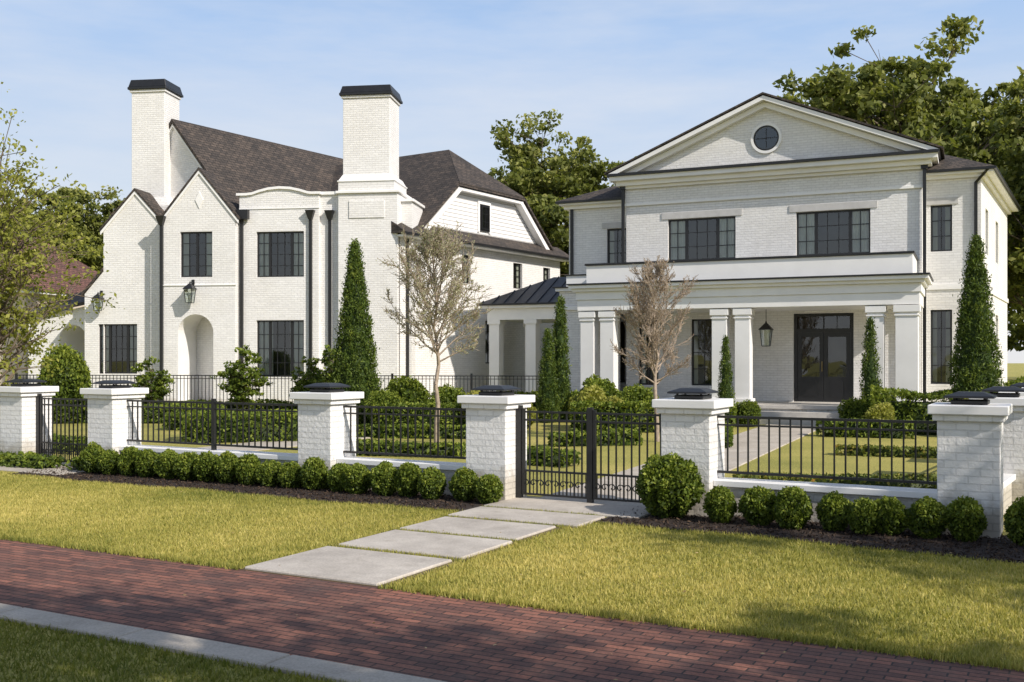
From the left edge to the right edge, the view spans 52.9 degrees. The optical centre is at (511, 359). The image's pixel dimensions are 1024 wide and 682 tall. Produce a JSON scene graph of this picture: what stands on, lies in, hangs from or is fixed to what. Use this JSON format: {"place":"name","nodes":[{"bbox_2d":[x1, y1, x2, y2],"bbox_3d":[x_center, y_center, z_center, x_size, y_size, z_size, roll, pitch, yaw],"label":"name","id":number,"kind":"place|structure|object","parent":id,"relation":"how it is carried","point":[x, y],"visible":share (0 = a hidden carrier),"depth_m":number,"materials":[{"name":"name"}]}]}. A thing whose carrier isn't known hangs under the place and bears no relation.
{"place":"outdoors","nodes":[
{"label":"outdoors","id":0,"kind":"place"},
{"bbox_2d":[0,237,96,384],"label":"neighbour house","id":1,"kind":"structure","parent":0,"point":[84,283],"depth_m":47.72,"materials":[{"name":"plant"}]},
{"bbox_2d":[56,427,448,467],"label":"gate walk","id":2,"kind":"structure","parent":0,"point":[276,443],"depth_m":20.51,"materials":[{"name":"concrete"}]},
{"bbox_2d":[245,496,650,585],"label":"slab path","id":3,"kind":"structure","parent":0,"point":[360,566],"depth_m":9.79,"materials":[{"name":"concrete"}]},
{"bbox_2d":[0,539,1023,681],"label":"brick road","id":4,"kind":"structure","parent":0,"point":[458,638],"depth_m":6.63,"materials":[{"name":"brick"}]},
{"bbox_2d":[0,363,1023,681],"bbox_3d":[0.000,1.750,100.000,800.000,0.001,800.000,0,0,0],"label":"ground","id":5,"kind":"structure","parent":0,"point":[1014,371],"depth_m":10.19,"materials":[{"name":"plant"}]},
{"bbox_2d":[0,379,58,456],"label":"brick pillar","id":6,"kind":"structure","parent":5,"relation":"on","point":[17,417],"depth_m":17.13,"materials":[{"name":"white brick"}]},
{"bbox_2d":[0,451,65,468],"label":"groundcover","id":7,"kind":"object","parent":5,"relation":"on","point":[32,459],"visible":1,"depth_m":16.52,"materials":[{"name":"green plant"}]},
{"bbox_2d":[1,186,104,271],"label":"deciduous tree","id":8,"kind":"object","parent":5,"relation":"on","point":[82,225],"visible":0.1,"depth_m":64.06,"materials":[{"name":"green plant"}]},
{"bbox_2d":[0,82,125,385],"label":"young leafy tree","id":9,"kind":"object","parent":5,"relation":"on","point":[11,281],"visible":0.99,"depth_m":22.06,"materials":[{"name":"green plant"}]},
{"bbox_2d":[36,343,91,422],"bbox_3d":[-12.303,0.706,28.291,1.537,2.316,1.410,0,0,35],"label":"conical shrub","id":10,"kind":"object","parent":5,"relation":"on","point":[72,378],"visible":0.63,"depth_m":27.93,"materials":[{"name":"green plant"}]},
{"bbox_2d":[46,185,124,270],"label":"deciduous tree","id":11,"kind":"object","parent":5,"relation":"on","point":[106,212],"visible":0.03,"depth_m":64.29,"materials":[{"name":"green plant"}]},
{"bbox_2d":[80,380,148,453],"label":"brick pillar","id":12,"kind":"structure","parent":5,"relation":"on","point":[109,419],"depth_m":16.11,"materials":[{"name":"white brick"}]},
{"bbox_2d":[36,394,87,462],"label":"iron gate","id":13,"kind":"structure","parent":12,"relation":"attached to","point":[39,424],"depth_m":16.94,"materials":[{"name":"black metal"}]},
{"bbox_2d":[55,403,226,423],"bbox_3d":[-10.253,1.476,28.485,4.647,0.634,1.047,0,0,0],"label":"boxwood hedge","id":14,"kind":"object","parent":5,"relation":"on","point":[166,412],"visible":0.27,"depth_m":28.20,"materials":[{"name":"green plant"}]},
{"bbox_2d":[130,356,174,408],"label":"magnolia shrub","id":15,"kind":"object","parent":5,"relation":"on","point":[157,386],"visible":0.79,"depth_m":30.21,"materials":[{"name":"green plant"}]},
{"bbox_2d":[87,398,296,411],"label":"boxwood hedge","id":16,"kind":"object","parent":5,"relation":"on","point":[267,400],"visible":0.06,"depth_m":30.55,"materials":[{"name":"green plant"}]},
{"bbox_2d":[119,444,297,464],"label":"brick wall","id":17,"kind":"structure","parent":5,"relation":"on","point":[274,456],"depth_m":15.08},
{"bbox_2d":[127,399,297,449],"bbox_3d":[-4.435,0.965,15.321,3.676,0.770,0.056,0,0,28],"label":"iron fence","id":18,"kind":"object","parent":17,"relation":"on","point":[213,444],"visible":0.94,"depth_m":15.29,"materials":[{"name":"black metal"}]},
{"bbox_2d":[0,603,445,681],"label":"concrete kerb","id":19,"kind":"structure","parent":5,"relation":"on","point":[336,671],"depth_m":6.13,"materials":[{"name":"concrete"}]},
{"bbox_2d":[181,408,296,442],"bbox_3d":[-5.700,1.426,22.399,2.748,0.740,1.690,0,0,-9],"label":"boxwood hedge","id":20,"kind":"object","parent":5,"relation":"on","point":[276,427],"visible":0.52,"depth_m":21.77,"materials":[{"name":"green plant"}]},
{"bbox_2d":[210,345,274,411],"bbox_3d":[-7.876,0.651,30.196,1.452,2.198,1.468,0,0,20],"label":"magnolia shrub","id":21,"kind":"object","parent":5,"relation":"on","point":[237,385],"visible":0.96,"depth_m":29.98,"materials":[{"name":"green plant"}]},
{"bbox_2d":[25,79,568,403],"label":"white brick manor","id":22,"kind":"structure","parent":5,"relation":"on","point":[251,236],"depth_m":36.41,"materials":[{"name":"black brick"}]},
{"bbox_2d":[100,204,547,376],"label":"windows","id":23,"kind":"structure","parent":22,"relation":"in","point":[265,334],"depth_m":35.96,"materials":[{"name":"glass"}]},
{"bbox_2d":[289,356,328,396],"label":"magnolia shrub","id":24,"kind":"object","parent":5,"relation":"on","point":[299,387],"visible":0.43,"depth_m":29.82,"materials":[{"name":"green plant"}]},
{"bbox_2d":[290,383,363,470],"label":"brick pillar","id":25,"kind":"structure","parent":5,"relation":"on","point":[323,426],"depth_m":14.08,"materials":[{"name":"white brick"}]},
{"bbox_2d":[327,238,383,423],"bbox_3d":[-4.300,-0.784,28.313,1.559,5.130,1.655,0,0,0],"label":"columnar arborvitae","id":26,"kind":"object","parent":5,"relation":"on","point":[354,365],"visible":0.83,"depth_m":28.03,"materials":[{"name":"green plant"}]},
{"bbox_2d":[364,388,402,423],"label":"garden shrub","id":27,"kind":"object","parent":5,"relation":"on","point":[380,396],"visible":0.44,"depth_m":27.02,"materials":[{"name":"green plant"}]},
{"bbox_2d":[239,517,563,587],"bbox_3d":[-0.430,1.771,10.445,1.480,0.058,5.050,0,0,28],"label":"path bedding","id":28,"kind":"object","parent":5,"relation":"on","point":[447,565],"visible":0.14,"depth_m":8.49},
{"bbox_2d":[337,456,465,494],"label":"brick wall","id":29,"kind":"structure","parent":5,"relation":"on","point":[449,469],"depth_m":13.54,"materials":[{"name":"brick"}]},
{"bbox_2d":[343,405,465,458],"bbox_3d":[-1.381,0.955,13.664,2.126,0.652,0.032,0,0,28],"label":"iron fence","id":30,"kind":"object","parent":29,"relation":"on","point":[407,415],"visible":0.91,"depth_m":13.68,"materials":[{"name":"black metal"}]},
{"bbox_2d":[384,375,430,406],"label":"garden shrub","id":31,"kind":"object","parent":5,"relation":"on","point":[409,389],"visible":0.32,"depth_m":27.90,"materials":[{"name":"green plant"}]},
{"bbox_2d":[356,438,465,456],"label":"boxwood hedge","id":32,"kind":"object","parent":5,"relation":"on","point":[418,447],"visible":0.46,"depth_m":18.53,"materials":[{"name":"green plant"}]},
{"bbox_2d":[356,422,465,438],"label":"boxwood hedge","id":33,"kind":"object","parent":5,"relation":"on","point":[411,431],"visible":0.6,"depth_m":22.86,"materials":[{"name":"green plant"}]},
{"bbox_2d":[372,401,465,425],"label":"boxwood hedge","id":34,"kind":"object","parent":5,"relation":"on","point":[428,404],"visible":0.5,"depth_m":26.66,"materials":[{"name":"green plant"}]},
{"bbox_2d":[376,220,493,442],"bbox_3d":[-1.560,-0.580,21.630,2.270,4.662,2.387,0,0,30],"label":"budding tree","id":35,"kind":"object","parent":5,"relation":"on","point":[430,245],"visible":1,"depth_m":21.39,"materials":[{"name":"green plant"}]},
{"bbox_2d":[429,383,465,407],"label":"garden shrub","id":36,"kind":"object","parent":5,"relation":"on","point":[447,394],"visible":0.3,"depth_m":27.17,"materials":[{"name":"green plant"}]},
{"bbox_2d":[457,385,534,500],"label":"brick pillar","id":37,"kind":"structure","parent":5,"relation":"on","point":[491,431],"depth_m":12.77,"materials":[{"name":"white brick"}]},
{"bbox_2d":[13,466,1023,562],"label":"mulch bed","id":38,"kind":"object","parent":5,"relation":"on","point":[1003,547],"visible":0.74,"depth_m":10.87,"materials":[{"name":"soil"}]},
{"bbox_2d":[79,441,103,472],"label":"boxwood shrub","id":39,"kind":"object","parent":38,"relation":"on","point":[89,455],"visible":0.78,"depth_m":15.68,"materials":[{"name":"green plant"}]},
{"bbox_2d":[96,448,119,474],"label":"boxwood shrub","id":40,"kind":"object","parent":38,"relation":"on","point":[106,464],"visible":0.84,"depth_m":15.49,"materials":[{"name":"green plant"}]},
{"bbox_2d":[116,446,139,475],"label":"boxwood shrub","id":41,"kind":"object","parent":38,"relation":"on","point":[125,461],"visible":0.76,"depth_m":15.34,"materials":[{"name":"green plant"}]},
{"bbox_2d":[135,448,157,477],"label":"boxwood shrub","id":42,"kind":"object","parent":38,"relation":"on","point":[145,461],"visible":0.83,"depth_m":15.15,"materials":[{"name":"green plant"}]},
{"bbox_2d":[153,448,179,478],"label":"boxwood shrub","id":43,"kind":"object","parent":38,"relation":"on","point":[163,466],"visible":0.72,"depth_m":14.93,"materials":[{"name":"green plant"}]},
{"bbox_2d":[172,451,197,480],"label":"boxwood shrub","id":44,"kind":"object","parent":38,"relation":"on","point":[183,467],"visible":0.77,"depth_m":14.74,"materials":[{"name":"green plant"}]},
{"bbox_2d":[193,450,218,481],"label":"boxwood shrub","id":45,"kind":"object","parent":38,"relation":"on","point":[204,464],"visible":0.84,"depth_m":14.57,"materials":[{"name":"green plant"}]},
{"bbox_2d":[213,450,238,483],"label":"boxwood shrub","id":46,"kind":"object","parent":38,"relation":"on","point":[224,471],"visible":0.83,"depth_m":14.37,"materials":[{"name":"green plant"}]},
{"bbox_2d":[234,452,261,485],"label":"boxwood shrub","id":47,"kind":"object","parent":38,"relation":"on","point":[246,466],"visible":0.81,"depth_m":14.18,"materials":[{"name":"green plant"}]},
{"bbox_2d":[255,459,281,486],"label":"boxwood shrub","id":48,"kind":"object","parent":38,"relation":"on","point":[266,472],"visible":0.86,"depth_m":14.04,"materials":[{"name":"green plant"}]},
{"bbox_2d":[277,460,301,488],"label":"boxwood shrub","id":49,"kind":"object","parent":38,"relation":"on","point":[288,476],"visible":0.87,"depth_m":13.87,"materials":[{"name":"green plant"}]},
{"bbox_2d":[300,456,328,489],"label":"boxwood shrub","id":50,"kind":"object","parent":38,"relation":"on","point":[314,471],"visible":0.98,"depth_m":13.70,"materials":[{"name":"green plant"}]},
{"bbox_2d":[326,462,349,491],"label":"boxwood shrub","id":51,"kind":"object","parent":38,"relation":"on","point":[335,474],"visible":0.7,"depth_m":13.49,"materials":[{"name":"green plant"}]},
{"bbox_2d":[340,462,370,493],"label":"boxwood shrub","id":52,"kind":"object","parent":38,"relation":"on","point":[355,478],"visible":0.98,"depth_m":13.30,"materials":[{"name":"green plant"}]},
{"bbox_2d":[369,460,396,495],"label":"boxwood shrub","id":53,"kind":"object","parent":38,"relation":"on","point":[382,475],"visible":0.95,"depth_m":13.10,"materials":[{"name":"green plant"}]},
{"bbox_2d":[393,462,422,497],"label":"boxwood shrub","id":54,"kind":"object","parent":38,"relation":"on","point":[405,480],"visible":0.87,"depth_m":12.98,"materials":[{"name":"green plant"}]},
{"bbox_2d":[417,466,446,499],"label":"boxwood shrub","id":55,"kind":"object","parent":38,"relation":"on","point":[432,481],"visible":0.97,"depth_m":12.74,"materials":[{"name":"green plant"}]},
{"bbox_2d":[448,466,478,500],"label":"boxwood shrub","id":56,"kind":"object","parent":38,"relation":"on","point":[461,483],"visible":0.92,"depth_m":12.60,"materials":[{"name":"green plant"}]},
{"bbox_2d":[474,473,503,503],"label":"boxwood shrub","id":57,"kind":"object","parent":38,"relation":"on","point":[488,489],"visible":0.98,"depth_m":12.38,"materials":[{"name":"green plant"}]},
{"bbox_2d":[634,452,705,518],"bbox_3d":[1.736,1.410,11.375,0.781,0.794,0.804,0,0,33],"label":"round boxwood bush","id":58,"kind":"object","parent":38,"relation":"on","point":[668,485],"visible":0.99,"depth_m":11.18,"materials":[{"name":"green plant"}]},
{"bbox_2d":[702,485,737,523],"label":"boxwood shrub","id":59,"kind":"object","parent":38,"relation":"on","point":[720,505],"visible":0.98,"depth_m":10.91,"materials":[{"name":"green plant"}]},
{"bbox_2d":[737,485,775,525],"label":"boxwood shrub","id":60,"kind":"object","parent":38,"relation":"on","point":[756,504],"visible":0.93,"depth_m":10.76,"materials":[{"name":"green plant"}]},
{"bbox_2d":[771,486,813,529],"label":"boxwood shrub","id":61,"kind":"object","parent":38,"relation":"on","point":[792,507],"visible":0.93,"depth_m":10.52,"materials":[{"name":"green plant"}]},
{"bbox_2d":[815,490,850,530],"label":"boxwood shrub","id":62,"kind":"object","parent":38,"relation":"on","point":[832,508],"visible":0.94,"depth_m":10.40,"materials":[{"name":"green plant"}]},
{"bbox_2d":[846,497,879,534],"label":"boxwood shrub","id":63,"kind":"object","parent":38,"relation":"on","point":[862,518],"visible":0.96,"depth_m":10.19,"materials":[{"name":"green plant"}]},
{"bbox_2d":[872,495,907,535],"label":"boxwood shrub","id":64,"kind":"object","parent":38,"relation":"on","point":[891,517],"visible":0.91,"depth_m":10.13,"materials":[{"name":"green plant"}]},
{"bbox_2d":[904,495,947,538],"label":"boxwood shrub","id":65,"kind":"object","parent":38,"relation":"on","point":[925,515],"visible":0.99,"depth_m":9.98,"materials":[{"name":"green plant"}]},
{"bbox_2d":[944,495,987,541],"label":"boxwood shrub","id":66,"kind":"object","parent":38,"relation":"on","point":[966,521],"visible":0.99,"depth_m":9.81,"materials":[{"name":"green plant"}]},
{"bbox_2d":[1003,496,1023,545],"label":"boxwood shrub","id":67,"kind":"object","parent":38,"relation":"on","point":[1013,517],"visible":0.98,"depth_m":9.62,"materials":[{"name":"green plant"}]},
{"bbox_2d":[476,276,565,396],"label":"garden pavilion","id":68,"kind":"structure","parent":5,"relation":"on","point":[530,307],"depth_m":37.41,"materials":[{"name":"paint"}]},
{"bbox_2d":[535,327,562,422],"bbox_3d":[1.001,0.427,28.609,0.722,2.674,0.707,0,0,-38],"label":"slender cypress","id":69,"kind":"object","parent":5,"relation":"on","point":[548,395],"visible":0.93,"depth_m":28.47,"materials":[{"name":"green plant"}]},
{"bbox_2d":[488,109,614,276],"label":"deciduous tree","id":70,"kind":"object","parent":5,"relation":"on","point":[541,188],"visible":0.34,"depth_m":55.95,"materials":[{"name":"green plant"}]},
{"bbox_2d":[527,444,580,466],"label":"boxwood hedge","id":71,"kind":"object","parent":5,"relation":"on","point":[555,456],"visible":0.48,"depth_m":16.89,"materials":[{"name":"green plant"}]},
{"bbox_2d":[551,295,573,419],"bbox_3d":[1.368,-0.038,28.995,0.707,3.614,0.722,0,0,-14],"label":"slender cypress","id":72,"kind":"object","parent":5,"relation":"on","point":[561,351],"visible":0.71,"depth_m":28.87,"materials":[{"name":"green plant"}]},
{"bbox_2d":[568,384,606,425],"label":"garden shrub","id":73,"kind":"object","parent":5,"relation":"on","point":[592,393],"visible":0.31,"depth_m":26.19,"materials":[{"name":"green plant"}]},
{"bbox_2d":[547,427,643,446],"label":"boxwood hedge","id":74,"kind":"object","parent":5,"relation":"on","point":[604,437],"visible":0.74,"depth_m":20.89,"materials":[{"name":"green plant"}]},
{"bbox_2d":[577,373,620,399],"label":"garden shrub","id":75,"kind":"object","parent":5,"relation":"on","point":[608,387],"visible":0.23,"depth_m":28.34,"materials":[{"name":"green plant"}]},
{"bbox_2d":[569,399,659,432],"bbox_3d":[2.746,1.362,25.183,2.651,0.856,1.217,0,0,9],"label":"boxwood hedge","id":76,"kind":"object","parent":5,"relation":"on","point":[580,406],"visible":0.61,"depth_m":24.86,"materials":[{"name":"green plant"}]},
{"bbox_2d":[620,383,658,408],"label":"garden shrub","id":77,"kind":"object","parent":5,"relation":"on","point":[633,393],"visible":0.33,"depth_m":27.59,"materials":[{"name":"green plant"}]},
{"bbox_2d":[610,255,699,441],"bbox_3d":[3.130,-0.256,22.103,1.572,4.018,1.838,0,0,43],"label":"budding tree","id":78,"kind":"object","parent":5,"relation":"on","point":[652,315],"visible":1,"depth_m":21.96,"materials":[{"name":"brown plant"}]},
{"bbox_2d":[652,388,732,516],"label":"brick pillar","id":79,"kind":"structure","parent":5,"relation":"on","point":[692,430],"depth_m":11.54,"materials":[{"name":"white brick"}]},
{"bbox_2d":[516,405,660,502],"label":"iron gate","id":80,"kind":"structure","parent":79,"relation":"attached to","point":[591,474],"depth_m":12.45,"materials":[{"name":"black metal"}]},
{"bbox_2d":[715,334,735,402],"bbox_3d":[5.903,0.521,28.483,0.565,2.458,0.571,0,0,0],"label":"potted cypress","id":81,"kind":"object","parent":5,"relation":"on","point":[725,390],"visible":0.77,"depth_m":28.39,"materials":[{"name":"green plant"}]},
{"bbox_2d":[733,399,761,426],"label":"garden shrub","id":82,"kind":"object","parent":5,"relation":"on","point":[748,408],"visible":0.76,"depth_m":26.71,"materials":[{"name":"green plant"}]},
{"bbox_2d":[566,251,933,425],"bbox_3d":[6.667,-0.560,29.593,9.999,4.620,3.338,0,0,24],"label":"porch","id":83,"kind":"object","parent":5,"relation":"on","point":[876,285],"visible":0.68,"depth_m":28.64,"materials":[{"name":"white paint"}]},
{"bbox_2d":[560,177,1006,401],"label":"walls","id":84,"kind":"structure","parent":5,"relation":"on","point":[766,227],"depth_m":30.91,"materials":[{"name":"brick"}]},
{"bbox_2d":[556,92,994,201],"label":"roof","id":85,"kind":"structure","parent":84,"relation":"on","point":[948,162],"depth_m":30.28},
{"bbox_2d":[608,125,951,385],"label":"windows","id":86,"kind":"structure","parent":84,"relation":"attached to","point":[766,138],"depth_m":30.72,"materials":[{"name":"glass"}]},
{"bbox_2d":[555,95,1017,309],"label":"cornice trim","id":87,"kind":"structure","parent":84,"relation":"attached to","point":[803,133],"depth_m":30.77,"materials":[{"name":"paint"}]},
{"bbox_2d":[552,148,1020,401],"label":"gutters","id":88,"kind":"object","parent":84,"relation":"attached to","point":[923,167],"visible":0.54,"depth_m":29.81,"materials":[{"name":"black metal"}]},
{"bbox_2d":[794,313,853,401],"bbox_3d":[9.213,-0.060,30.431,1.710,2.620,0.140,0,0,24],"label":"front door","id":89,"kind":"structure","parent":84,"relation":"attached to","point":[822,387],"depth_m":30.42,"materials":[{"name":"black paint"}]},
{"bbox_2d":[713,477,936,528],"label":"brick wall","id":90,"kind":"structure","parent":5,"relation":"on","point":[816,492],"depth_m":10.99,"materials":[{"name":"brick"}]},
{"bbox_2d":[717,415,936,484],"bbox_3d":[3.353,0.955,11.095,2.336,0.652,0.032,0,0,28],"label":"iron fence","id":91,"kind":"object","parent":90,"relation":"on","point":[845,428],"visible":0.94,"depth_m":11.07,"materials":[{"name":"black metal"}]},
{"bbox_2d":[732,470,936,488],"bbox_3d":[4.948,1.655,14.049,3.792,0.244,0.883,0,0,5],"label":"flowering groundcover","id":92,"kind":"object","parent":5,"relation":"on","point":[920,477],"visible":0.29,"depth_m":13.86,"materials":[{"name":"plant"}]},
{"bbox_2d":[836,397,868,418],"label":"garden shrub","id":93,"kind":"object","parent":5,"relation":"on","point":[850,408],"visible":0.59,"depth_m":26.42,"materials":[{"name":"green plant"}]},
{"bbox_2d":[815,418,913,438],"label":"boxwood hedge","id":94,"kind":"object","parent":5,"relation":"on","point":[840,433],"visible":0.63,"depth_m":23.07,"materials":[{"name":"green plant"}]},
{"bbox_2d":[856,316,882,402],"bbox_3d":[9.363,0.299,26.886,0.661,2.902,0.674,0,0,34],"label":"potted cypress","id":95,"kind":"object","parent":5,"relation":"on","point":[869,373],"visible":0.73,"depth_m":26.80,"materials":[{"name":"green plant"}]},
{"bbox_2d":[861,402,895,422],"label":"garden shrub","id":96,"kind":"object","parent":5,"relation":"on","point":[883,411],"visible":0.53,"depth_m":23.19,"materials":[{"name":"green plant"}]},
{"bbox_2d":[835,444,936,458],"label":"flowering groundcover","id":97,"kind":"object","parent":5,"relation":"on","point":[897,451],"visible":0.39,"depth_m":18.56,"materials":[{"name":"plant"}]},
{"bbox_2d":[772,13,1023,173],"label":"deciduous tree","id":98,"kind":"object","parent":5,"relation":"on","point":[871,91],"visible":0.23,"depth_m":46.49,"materials":[{"name":"green plant"}]},
{"bbox_2d":[870,384,952,434],"bbox_3d":[9.507,1.191,24.458,1.979,1.216,1.348,0,0,17],"label":"boxwood hedge","id":99,"kind":"object","parent":5,"relation":"on","point":[907,408],"visible":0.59,"depth_m":24.04,"materials":[{"name":"green plant"}]},
{"bbox_2d":[873,77,1023,350],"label":"deciduous tree","id":100,"kind":"object","parent":5,"relation":"on","point":[988,107],"visible":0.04,"depth_m":48.30,"materials":[{"name":"green plant"}]},
{"bbox_2d":[927,391,1011,537],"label":"brick pillar","id":101,"kind":"structure","parent":5,"relation":"on","point":[969,447],"depth_m":10.14,"materials":[{"name":"white brick"}]},
{"bbox_2d":[946,231,1005,401],"bbox_3d":[10.906,-0.621,24.206,1.431,4.798,1.506,0,0,33],"label":"columnar arborvitae","id":102,"kind":"object","parent":5,"relation":"on","point":[974,365],"visible":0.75,"depth_m":23.99,"materials":[{"name":"green plant"}]},
{"bbox_2d":[957,66,1023,329],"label":"deciduous tree","id":103,"kind":"object","parent":5,"relation":"on","point":[1009,126],"visible":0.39,"depth_m":38.98,"materials":[{"name":"green plant"}]},
{"bbox_2d":[969,386,1023,501],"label":"brick pillar","id":104,"kind":"structure","parent":5,"relation":"on","point":[1013,443],"depth_m":12.14,"materials":[{"name":"white brick"}]},
{"bbox_2d":[1007,297,1023,351],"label":"distant tree line","id":105,"kind":"object","parent":5,"relation":"on","point":[1018,333],"depth_m":93.01,"materials":[{"name":"green plant"}]},
{"bbox_2d":[0,0,1023,362],"label":"sky","id":106,"kind":"structure","parent":0,"point":[630,77],"materials":[{"name":"blue"}]},
{"bbox_2d":[542,424,821,504],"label":"garden path","id":107,"kind":"structure","parent":0,"point":[774,441],"depth_m":19.24,"materials":[{"name":"concrete"}]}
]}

